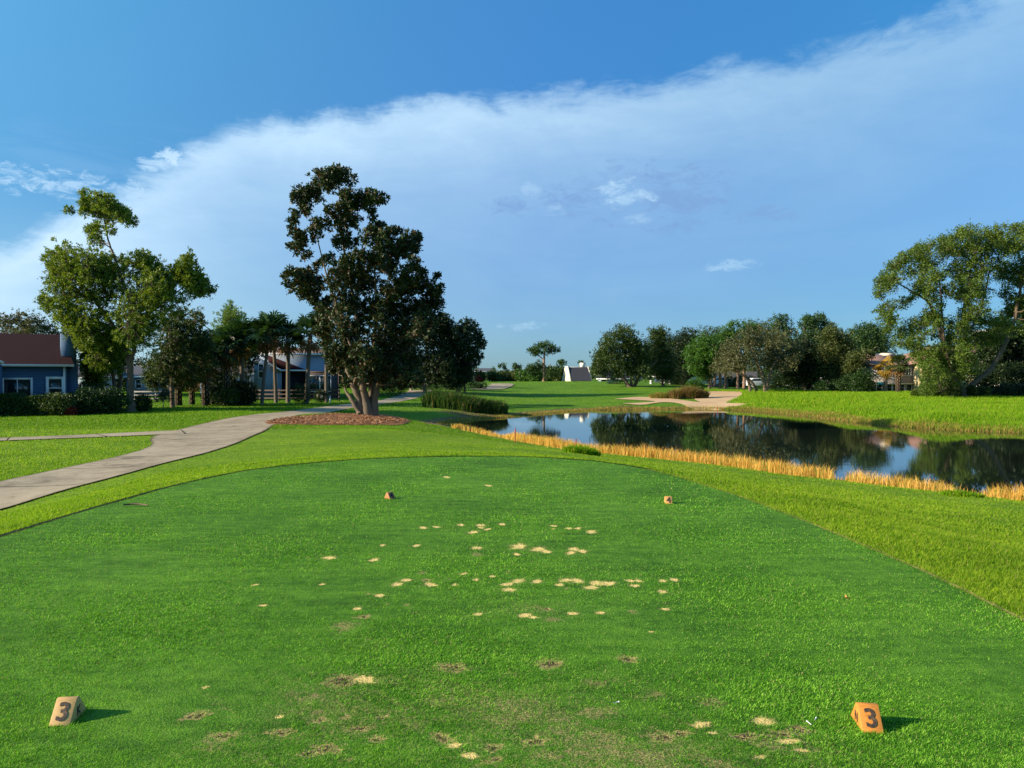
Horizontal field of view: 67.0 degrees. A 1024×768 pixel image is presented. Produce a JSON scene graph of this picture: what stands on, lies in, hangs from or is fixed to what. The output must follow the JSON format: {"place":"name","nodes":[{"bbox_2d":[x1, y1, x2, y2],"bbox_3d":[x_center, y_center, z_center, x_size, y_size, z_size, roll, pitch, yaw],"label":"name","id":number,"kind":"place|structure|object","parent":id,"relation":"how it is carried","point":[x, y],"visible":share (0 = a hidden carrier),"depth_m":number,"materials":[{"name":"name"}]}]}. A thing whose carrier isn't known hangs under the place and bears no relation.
{"place":"outdoors","nodes":[
{"label":"outdoors","id":0,"kind":"place"},
{"bbox_2d":[0,430,186,439],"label":"side path","id":1,"kind":"structure","parent":0,"point":[108,434],"depth_m":29.50,"materials":[{"name":"concrete"}]},
{"bbox_2d":[0,390,431,508],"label":"cart path","id":2,"kind":"structure","parent":0,"point":[201,438],"depth_m":22.81,"materials":[{"name":"concrete"}]},
{"bbox_2d":[476,383,513,389],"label":"path","id":3,"kind":"structure","parent":0,"point":[498,385],"depth_m":111.02,"materials":[{"name":"concrete"}]},
{"bbox_2d":[0,377,1023,620],"bbox_3d":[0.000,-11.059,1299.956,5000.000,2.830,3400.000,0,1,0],"label":"ground","id":4,"kind":"structure","parent":0,"point":[645,385],"depth_m":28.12,"materials":[{"name":"green plant"}]},
{"bbox_2d":[0,392,54,415],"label":"hedge","id":5,"kind":"object","parent":4,"relation":"on","point":[20,403],"visible":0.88,"depth_m":43.94,"materials":[{"name":"green plant"}]},
{"bbox_2d":[0,307,59,333],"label":"oak tree","id":6,"kind":"object","parent":4,"relation":"on","point":[25,326],"visible":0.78,"depth_m":76.42,"materials":[{"name":"green plant"}]},
{"bbox_2d":[0,329,77,414],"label":"blue house","id":7,"kind":"structure","parent":4,"relation":"on","point":[33,364],"depth_m":47.67,"materials":[{"name":"blue wood"}]},
{"bbox_2d":[2,378,32,394],"bbox_3d":[-29.794,0.300,46.594,1.580,1.357,0.060,0,1,-32],"label":"window","id":8,"kind":"structure","parent":7,"relation":"in","point":[9,385],"depth_m":46.60,"materials":[{"name":"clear glass"}]},
{"bbox_2d":[46,377,62,395],"bbox_3d":[-28.122,0.252,47.642,0.999,1.412,0.060,0,1,-32],"label":"window","id":9,"kind":"structure","parent":7,"relation":"in","point":[53,384],"depth_m":47.62,"materials":[{"name":"clear glass"}]},
{"bbox_2d":[37,392,76,415],"bbox_3d":[-25.966,1.184,44.244,2.084,1.574,1.742,0,1,0],"label":"shrub","id":10,"kind":"object","parent":4,"relation":"on","point":[57,405],"visible":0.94,"depth_m":43.90,"materials":[{"name":"green plant"}]},
{"bbox_2d":[70,386,116,414],"bbox_3d":[-24.816,1.026,45.852,2.581,1.860,2.239,0,1,0],"label":"shrub","id":11,"kind":"object","parent":4,"relation":"on","point":[91,396],"visible":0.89,"depth_m":45.54,"materials":[{"name":"green plant"}]},
{"bbox_2d":[75,381,112,391],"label":"shrub","id":12,"kind":"object","parent":4,"relation":"on","point":[81,384],"visible":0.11,"depth_m":49.71,"materials":[{"name":"green plant"}]},
{"bbox_2d":[78,332,123,390],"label":"broadleaf tree","id":13,"kind":"object","parent":4,"relation":"on","point":[87,376],"visible":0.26,"depth_m":51.99,"materials":[{"name":"green plant"}]},
{"bbox_2d":[93,385,133,413],"bbox_3d":[-23.958,0.979,46.479,2.335,1.862,1.801,0,1,0],"label":"shrub","id":14,"kind":"object","parent":4,"relation":"on","point":[120,404],"visible":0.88,"depth_m":46.26,"materials":[{"name":"green plant"}]},
{"bbox_2d":[34,187,218,411],"bbox_3d":[-24.856,-5.193,48.915,11.909,14.370,7.003,0,1,13],"label":"broadleaf tree","id":15,"kind":"object","parent":4,"relation":"on","point":[112,344],"visible":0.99,"depth_m":47.66,"materials":[{"name":"green plant"}]},
{"bbox_2d":[134,392,153,410],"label":"shrub","id":16,"kind":"object","parent":4,"relation":"on","point":[145,404],"visible":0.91,"depth_m":49.85,"materials":[{"name":"green plant"}]},
{"bbox_2d":[123,366,169,394],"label":"pale house","id":17,"kind":"structure","parent":4,"relation":"on","point":[137,371],"depth_m":83.75,"materials":[{"name":"grey"}]},
{"bbox_2d":[152,389,173,409],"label":"sapling","id":18,"kind":"object","parent":4,"relation":"on","point":[163,395],"visible":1,"depth_m":52.20,"materials":[{"name":"green plant"}]},
{"bbox_2d":[148,337,194,405],"bbox_3d":[-26.062,-1.126,60.121,4.492,5.812,4.324,0,1,0],"label":"palm tree","id":19,"kind":"object","parent":4,"relation":"on","point":[178,397],"visible":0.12,"depth_m":59.77,"materials":[{"name":"plant"}]},
{"bbox_2d":[138,306,219,406],"bbox_3d":[-24.865,-1.983,56.861,6.089,7.729,4.882,0,1,0],"label":"broadleaf tree","id":20,"kind":"object","parent":4,"relation":"on","point":[186,329],"visible":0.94,"depth_m":56.60,"materials":[{"name":"green plant"}]},
{"bbox_2d":[182,358,200,404],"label":"palm tree","id":21,"kind":"object","parent":4,"relation":"on","point":[192,395],"visible":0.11,"depth_m":61.85,"materials":[{"name":"plant"}]},
{"bbox_2d":[179,341,226,405],"bbox_3d":[-23.788,-0.879,60.165,4.251,5.326,4.012,-1,1,-45],"label":"palm tree","id":22,"kind":"object","parent":4,"relation":"on","point":[205,396],"visible":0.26,"depth_m":59.78,"materials":[{"name":"green plant"}]},
{"bbox_2d":[200,384,222,404],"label":"shrub","id":23,"kind":"object","parent":4,"relation":"on","point":[212,392],"visible":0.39,"depth_m":61.66,"materials":[{"name":"green plant"}]},
{"bbox_2d":[212,388,240,405],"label":"shrub","id":24,"kind":"object","parent":4,"relation":"on","point":[223,393],"visible":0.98,"depth_m":58.30,"materials":[{"name":"green plant"}]},
{"bbox_2d":[190,336,264,390],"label":"broadleaf tree","id":25,"kind":"object","parent":4,"relation":"on","point":[218,375],"visible":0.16,"depth_m":72.11,"materials":[{"name":"green plant"}]},
{"bbox_2d":[210,299,246,379],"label":"conifer tree","id":26,"kind":"object","parent":4,"relation":"on","point":[229,313],"visible":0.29,"depth_m":83.16,"materials":[{"name":"green plant"}]},
{"bbox_2d":[205,322,253,398],"bbox_3d":[-22.618,-1.562,60.941,4.082,6.651,4.541,0,1,0],"label":"palm tree","id":27,"kind":"object","parent":4,"relation":"on","point":[226,356],"visible":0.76,"depth_m":60.65,"materials":[{"name":"green plant"}]},
{"bbox_2d":[217,313,259,380],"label":"palm tree","id":28,"kind":"object","parent":4,"relation":"on","point":[240,323],"visible":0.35,"depth_m":62.77,"materials":[{"name":"green plant"}]},
{"bbox_2d":[221,378,260,405],"bbox_3d":[-21.082,0.767,60.140,3.289,2.516,2.667,0,1,0],"label":"shrub","id":29,"kind":"object","parent":4,"relation":"on","point":[248,392],"visible":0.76,"depth_m":59.66,"materials":[{"name":"green plant"}]},
{"bbox_2d":[242,309,290,404],"bbox_3d":[-19.472,-2.108,61.805,4.052,7.734,4.602,0,1,0],"label":"palm tree","id":30,"kind":"object","parent":4,"relation":"on","point":[266,324],"visible":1,"depth_m":61.57,"materials":[{"name":"green plant"}]},
{"bbox_2d":[258,312,292,402],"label":"palm tree","id":31,"kind":"object","parent":4,"relation":"on","point":[275,378],"visible":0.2,"depth_m":65.88,"materials":[{"name":"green plant"}]},
{"bbox_2d":[273,319,307,402],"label":"palm tree","id":32,"kind":"object","parent":4,"relation":"on","point":[288,350],"visible":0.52,"depth_m":65.84,"materials":[{"name":"green plant"}]},
{"bbox_2d":[254,347,338,397],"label":"porch house","id":33,"kind":"structure","parent":4,"relation":"on","point":[298,370],"depth_m":77.45,"materials":[{"name":"blue"}]},
{"bbox_2d":[309,375,319,391],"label":"window","id":34,"kind":"structure","parent":33,"relation":"in","point":[312,385],"depth_m":77.07,"materials":[{"name":"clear glass"}]},
{"bbox_2d":[258,389,339,401],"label":"rail fence","id":35,"kind":"object","parent":4,"relation":"on","point":[279,394],"visible":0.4,"depth_m":69.92,"materials":[{"name":"brown wood"}]},
{"bbox_2d":[290,383,310,403],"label":"shrub","id":36,"kind":"object","parent":4,"relation":"on","point":[304,397],"visible":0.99,"depth_m":63.02,"materials":[{"name":"green plant"}]},
{"bbox_2d":[287,314,324,402],"bbox_3d":[-16.898,-2.185,65.035,4.029,7.835,3.908,0,1,-19],"label":"palm tree","id":37,"kind":"object","parent":4,"relation":"on","point":[307,324],"visible":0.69,"depth_m":64.73,"materials":[{"name":"green plant"}]},
{"bbox_2d":[313,389,327,402],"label":"flowering shrub","id":38,"kind":"object","parent":4,"relation":"on","point":[322,395],"visible":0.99,"depth_m":65.81,"materials":[{"name":"green plant"}]},
{"bbox_2d":[306,309,344,401],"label":"palm tree","id":39,"kind":"object","parent":4,"relation":"on","point":[326,372],"visible":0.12,"depth_m":67.85,"materials":[{"name":"green plant"}]},
{"bbox_2d":[265,413,409,424],"bbox_3d":[-8.470,1.984,43.170,6.522,0.780,16.555,0,1,0],"label":"mulch bed","id":40,"kind":"object","parent":4,"relation":"on","point":[370,423],"visible":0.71,"depth_m":36.84,"materials":[{"name":"brown wood"}]},
{"bbox_2d":[279,162,446,415],"bbox_3d":[-8.168,-4.886,41.876,9.418,13.705,6.463,0,1,0],"label":"magnolia tree","id":41,"kind":"object","parent":40,"relation":"on","point":[382,363],"visible":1,"depth_m":41.07,"materials":[{"name":"green plant"}]},
{"bbox_2d":[0,381,697,444],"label":"fairway grass","id":42,"kind":"structure","parent":4,"relation":"on","point":[179,411],"depth_m":43.54,"materials":[{"name":"green plant"}]},
{"bbox_2d":[374,378,406,395],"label":"shrub","id":43,"kind":"object","parent":4,"relation":"on","point":[392,390],"visible":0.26,"depth_m":83.97,"materials":[{"name":"green plant"}]},
{"bbox_2d":[389,311,460,392],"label":"broadleaf tree","id":44,"kind":"object","parent":4,"relation":"on","point":[436,364],"visible":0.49,"depth_m":89.20,"materials":[{"name":"green plant"}]},
{"bbox_2d":[420,386,451,407],"bbox_3d":[-5.947,0.975,61.037,3.340,1.932,3.183,0,1,0],"label":"cordgrass clump","id":45,"kind":"object","parent":4,"relation":"on","point":[428,400],"visible":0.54,"depth_m":60.28,"materials":[{"name":"green plant"}]},
{"bbox_2d":[434,388,466,409],"bbox_3d":[-4.603,1.124,60.029,3.439,1.922,3.290,0,1,0],"label":"cordgrass clump","id":46,"kind":"object","parent":4,"relation":"on","point":[445,401],"visible":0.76,"depth_m":59.22,"materials":[{"name":"green plant"}]},
{"bbox_2d":[431,316,487,393],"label":"broadleaf tree","id":47,"kind":"object","parent":4,"relation":"on","point":[463,338],"visible":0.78,"depth_m":90.94,"materials":[{"name":"green plant"}]},
{"bbox_2d":[454,392,490,412],"bbox_3d":[-3.193,1.366,59.582,3.307,1.794,3.147,0,1,0],"label":"cordgrass clump","id":48,"kind":"object","parent":4,"relation":"on","point":[467,403],"visible":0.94,"depth_m":58.73,"materials":[{"name":"green plant"}]},
{"bbox_2d":[475,396,497,413],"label":"cordgrass clump","id":49,"kind":"object","parent":4,"relation":"on","point":[487,409],"visible":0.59,"depth_m":59.09,"materials":[{"name":"green plant"}]},
{"bbox_2d":[475,370,501,381],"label":"bush","id":50,"kind":"object","parent":4,"relation":"on","point":[492,376],"visible":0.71,"depth_m":164.66,"materials":[{"name":"green plant"}]},
{"bbox_2d":[488,398,509,414],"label":"cordgrass clump","id":51,"kind":"object","parent":4,"relation":"on","point":[500,408],"visible":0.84,"depth_m":59.27,"materials":[{"name":"green plant"}]},
{"bbox_2d":[496,370,519,381],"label":"bush","id":52,"kind":"object","parent":4,"relation":"on","point":[506,376],"visible":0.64,"depth_m":168.75,"materials":[{"name":"green plant"}]},
{"bbox_2d":[0,456,1023,767],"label":"tee box","id":53,"kind":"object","parent":4,"relation":"on","point":[1000,666],"visible":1,"depth_m":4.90,"materials":[{"name":"green plant"}]},
{"bbox_2d":[47,696,89,726],"bbox_3d":[-2.064,1.511,3.611,0.118,0.100,0.215,0,1,-6],"label":"tee marker","id":54,"kind":"object","parent":53,"relation":"on","point":[67,710],"visible":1,"depth_m":3.57,"materials":[{"name":"beige wood"}]},
{"bbox_2d":[0,456,647,536],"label":"tee edge","id":55,"kind":"object","parent":53,"relation":"on","point":[10,532],"visible":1,"depth_m":10.46,"materials":[{"name":"plant"}]},
{"bbox_2d":[648,469,1023,620],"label":"tee edge","id":56,"kind":"object","parent":53,"relation":"on","point":[985,600],"visible":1,"depth_m":6.38,"materials":[{"name":"grass"}]},
{"bbox_2d":[848,702,887,734],"bbox_3d":[1.630,1.511,3.542,0.121,0.100,0.216,0,1,7],"label":"tee marker","id":57,"kind":"object","parent":53,"relation":"on","point":[866,717],"visible":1,"depth_m":3.50,"materials":[{"name":"orange wood"}]},
{"bbox_2d":[513,369,542,381],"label":"bush","id":58,"kind":"object","parent":4,"relation":"on","point":[526,377],"visible":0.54,"depth_m":159.37,"materials":[{"name":"green plant"}]},
{"bbox_2d":[525,340,560,380],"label":"pine tree","id":59,"kind":"object","parent":4,"relation":"on","point":[533,368],"visible":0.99,"depth_m":149.77,"materials":[{"name":"green plant"}]},
{"bbox_2d":[548,364,564,380],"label":"bush","id":60,"kind":"object","parent":4,"relation":"on","point":[560,377],"visible":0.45,"depth_m":163.96,"materials":[{"name":"green plant"}]},
{"bbox_2d":[562,363,591,380],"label":"gabled house","id":61,"kind":"structure","parent":4,"relation":"on","point":[581,372],"depth_m":146.62,"materials":[{"name":"white paint"}]},
{"bbox_2d":[562,443,600,456],"bbox_3d":[2.101,1.982,23.307,1.271,0.459,0.932,0,1,0],"label":"waterside shrub","id":62,"kind":"object","parent":4,"relation":"on","point":[580,449],"visible":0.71,"depth_m":23.08,"materials":[{"name":"green plant"}]},
{"bbox_2d":[588,321,657,386],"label":"oak tree","id":63,"kind":"object","parent":4,"relation":"on","point":[631,363],"visible":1,"depth_m":114.63,"materials":[{"name":"green plant"}]},
{"bbox_2d":[645,324,680,385],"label":"oak tree","id":64,"kind":"object","parent":4,"relation":"on","point":[662,341],"visible":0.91,"depth_m":119.15,"materials":[{"name":"green plant"}]},
{"bbox_2d":[654,363,688,384],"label":"shrub","id":65,"kind":"object","parent":4,"relation":"on","point":[678,369],"visible":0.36,"depth_m":125.98,"materials":[{"name":"green plant"}]},
{"bbox_2d":[668,387,686,398],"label":"fountain grass","id":66,"kind":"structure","parent":4,"relation":"on","point":[675,394],"depth_m":84.26,"materials":[{"name":"beige plant"}]},
{"bbox_2d":[617,397,746,409],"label":"sand bunker","id":67,"kind":"object","parent":4,"relation":"on","point":[695,404],"visible":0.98,"depth_m":75.10},
{"bbox_2d":[666,327,706,384],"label":"oak tree","id":68,"kind":"object","parent":4,"relation":"on","point":[681,339],"visible":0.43,"depth_m":127.60,"materials":[{"name":"green plant"}]},
{"bbox_2d":[677,384,702,398],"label":"fountain grass","id":69,"kind":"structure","parent":4,"relation":"on","point":[693,392],"depth_m":84.23,"materials":[{"name":"brown plant"}]},
{"bbox_2d":[686,376,704,389],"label":"shrub","id":70,"kind":"object","parent":4,"relation":"on","point":[694,381],"visible":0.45,"depth_m":86.57,"materials":[{"name":"green plant"}]},
{"bbox_2d":[680,332,726,388],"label":"oak tree","id":71,"kind":"object","parent":4,"relation":"on","point":[699,355],"visible":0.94,"depth_m":109.14,"materials":[{"name":"green plant"}]},
{"bbox_2d":[686,324,736,370],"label":"oak tree","id":72,"kind":"object","parent":4,"relation":"on","point":[706,331],"visible":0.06,"depth_m":144.04,"materials":[{"name":"green plant"}]},
{"bbox_2d":[694,391,741,402],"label":"sand bunker","id":73,"kind":"object","parent":4,"relation":"on","point":[720,396],"visible":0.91,"depth_m":87.94},
{"bbox_2d":[430,405,1023,432],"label":"shore fringe","id":74,"kind":"object","parent":4,"relation":"on","point":[786,411],"visible":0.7,"depth_m":56.44,"materials":[{"name":"green plant"}]},
{"bbox_2d":[450,422,1023,500],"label":"golden reeds","id":75,"kind":"object","parent":4,"relation":"on","point":[751,463],"visible":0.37,"depth_m":25.29,"materials":[{"name":"yellow plant"}]},
{"bbox_2d":[713,318,761,385],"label":"oak tree","id":76,"kind":"object","parent":4,"relation":"on","point":[728,332],"visible":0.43,"depth_m":126.81,"materials":[{"name":"green plant"}]},
{"bbox_2d":[722,375,755,386],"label":"shrub","id":77,"kind":"object","parent":4,"relation":"on","point":[733,382],"visible":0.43,"depth_m":121.50,"materials":[{"name":"green plant"}]},
{"bbox_2d":[707,320,805,390],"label":"oak tree","id":78,"kind":"object","parent":4,"relation":"on","point":[777,356],"visible":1,"depth_m":99.63,"materials":[{"name":"green plant"}]},
{"bbox_2d":[736,318,787,377],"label":"oak tree","id":79,"kind":"object","parent":4,"relation":"on","point":[763,325],"visible":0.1,"depth_m":140.22,"materials":[{"name":"green plant"}]},
{"bbox_2d":[759,369,800,389],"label":"shrub","id":80,"kind":"object","parent":4,"relation":"on","point":[775,385],"visible":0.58,"depth_m":107.85,"materials":[{"name":"green plant"}]},
{"bbox_2d":[767,312,800,344],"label":"pine tree","id":81,"kind":"object","parent":4,"relation":"on","point":[783,319],"visible":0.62,"depth_m":127.33,"materials":[{"name":"green plant"}]},
{"bbox_2d":[775,332,827,389],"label":"oak tree","id":82,"kind":"object","parent":4,"relation":"on","point":[807,366],"visible":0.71,"depth_m":104.96,"materials":[{"name":"green plant"}]},
{"bbox_2d":[797,311,834,340],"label":"pine tree","id":83,"kind":"object","parent":4,"relation":"on","point":[814,322],"visible":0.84,"depth_m":117.37,"materials":[{"name":"green plant"}]},
{"bbox_2d":[812,378,842,390],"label":"shrub","id":84,"kind":"object","parent":4,"relation":"on","point":[823,386],"visible":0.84,"depth_m":98.77,"materials":[{"name":"green plant"}]},
{"bbox_2d":[809,322,860,389],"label":"oak tree","id":85,"kind":"object","parent":4,"relation":"on","point":[836,341],"visible":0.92,"depth_m":103.08,"materials":[{"name":"green plant"}]},
{"bbox_2d":[836,372,862,391],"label":"shrub","id":86,"kind":"object","parent":4,"relation":"on","point":[845,387],"visible":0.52,"depth_m":97.63,"materials":[{"name":"green plant"}]},
{"bbox_2d":[840,346,878,382],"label":"oak tree","id":87,"kind":"object","parent":4,"relation":"on","point":[854,361],"visible":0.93,"depth_m":97.90,"materials":[{"name":"green plant"}]},
{"bbox_2d":[848,367,880,391],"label":"shrub","id":88,"kind":"object","parent":4,"relation":"on","point":[860,380],"visible":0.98,"depth_m":95.66,"materials":[{"name":"green plant"}]},
{"bbox_2d":[849,320,893,354],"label":"pine tree","id":89,"kind":"object","parent":4,"relation":"on","point":[871,330],"visible":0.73,"depth_m":110.85,"materials":[{"name":"green plant"}]},
{"bbox_2d":[843,353,914,390],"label":"apartment building","id":90,"kind":"structure","parent":4,"relation":"on","point":[907,383],"depth_m":98.00,"materials":[{"name":"grey paint"}]},
{"bbox_2d":[873,355,894,390],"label":"broadleaf tree","id":91,"kind":"object","parent":4,"relation":"on","point":[886,374],"visible":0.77,"depth_m":95.87,"materials":[{"name":"yellow plant"}]},
{"bbox_2d":[880,352,912,391],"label":"palm tree","id":92,"kind":"object","parent":4,"relation":"on","point":[900,369],"visible":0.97,"depth_m":92.66,"materials":[{"name":"green plant"}]},
{"bbox_2d":[917,380,952,396],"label":"shrub","id":93,"kind":"object","parent":4,"relation":"on","point":[933,391],"visible":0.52,"depth_m":69.73,"materials":[{"name":"green plant"}]},
{"bbox_2d":[871,218,1023,396],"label":"oak tree","id":94,"kind":"object","parent":4,"relation":"on","point":[947,358],"visible":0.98,"depth_m":68.53,"materials":[{"name":"green plant"}]},
{"bbox_2d":[934,377,964,396],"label":"shrub","id":95,"kind":"object","parent":4,"relation":"on","point":[955,391],"visible":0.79,"depth_m":69.03,"materials":[{"name":"green plant"}]},
{"bbox_2d":[904,330,1019,390],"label":"apartment building","id":96,"kind":"structure","parent":4,"relation":"on","point":[915,381],"depth_m":97.45,"materials":[{"name":"beige paint"}]},
{"bbox_2d":[939,489,985,497],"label":"waterside shrub","id":97,"kind":"object","parent":4,"relation":"on","point":[956,493],"visible":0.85,"depth_m":18.37,"materials":[{"name":"green plant"}]},
{"bbox_2d":[965,385,991,396],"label":"shrub","id":98,"kind":"object","parent":4,"relation":"on","point":[979,391],"visible":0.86,"depth_m":69.65,"materials":[{"name":"green plant"}]},
{"bbox_2d":[965,364,1009,388],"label":"shrub","id":99,"kind":"object","parent":4,"relation":"on","point":[981,382],"visible":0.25,"depth_m":77.55,"materials":[{"name":"green plant"}]},
{"bbox_2d":[971,312,1023,381],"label":"oak tree","id":100,"kind":"object","parent":4,"relation":"on","point":[1012,353],"visible":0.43,"depth_m":79.10,"materials":[{"name":"green plant"}]},
{"bbox_2d":[978,385,1016,396],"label":"shrub","id":101,"kind":"object","parent":4,"relation":"on","point":[1011,392],"visible":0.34,"depth_m":71.84,"materials":[{"name":"green plant"}]},
{"bbox_2d":[983,360,1023,391],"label":"shrub","id":102,"kind":"object","parent":4,"relation":"on","point":[1017,370],"visible":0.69,"depth_m":76.56,"materials":[{"name":"green plant"}]},
{"bbox_2d":[996,382,1023,395],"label":"shrub","id":103,"kind":"object","parent":4,"relation":"on","point":[1018,388],"visible":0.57,"depth_m":72.92,"materials":[{"name":"green plant"}]},
{"bbox_2d":[0,0,1023,370],"label":"sky","id":104,"kind":"structure","parent":0,"point":[570,172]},
{"bbox_2d":[441,409,1023,497],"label":"pond water","id":105,"kind":"structure","parent":0,"point":[970,460],"depth_m":37.18,"materials":[{"name":"blue liquid"}]},
{"bbox_2d":[706,389,1023,432],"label":"bank grass","id":106,"kind":"structure","parent":0,"point":[1004,410],"depth_m":60.89,"materials":[{"name":"green plant"}]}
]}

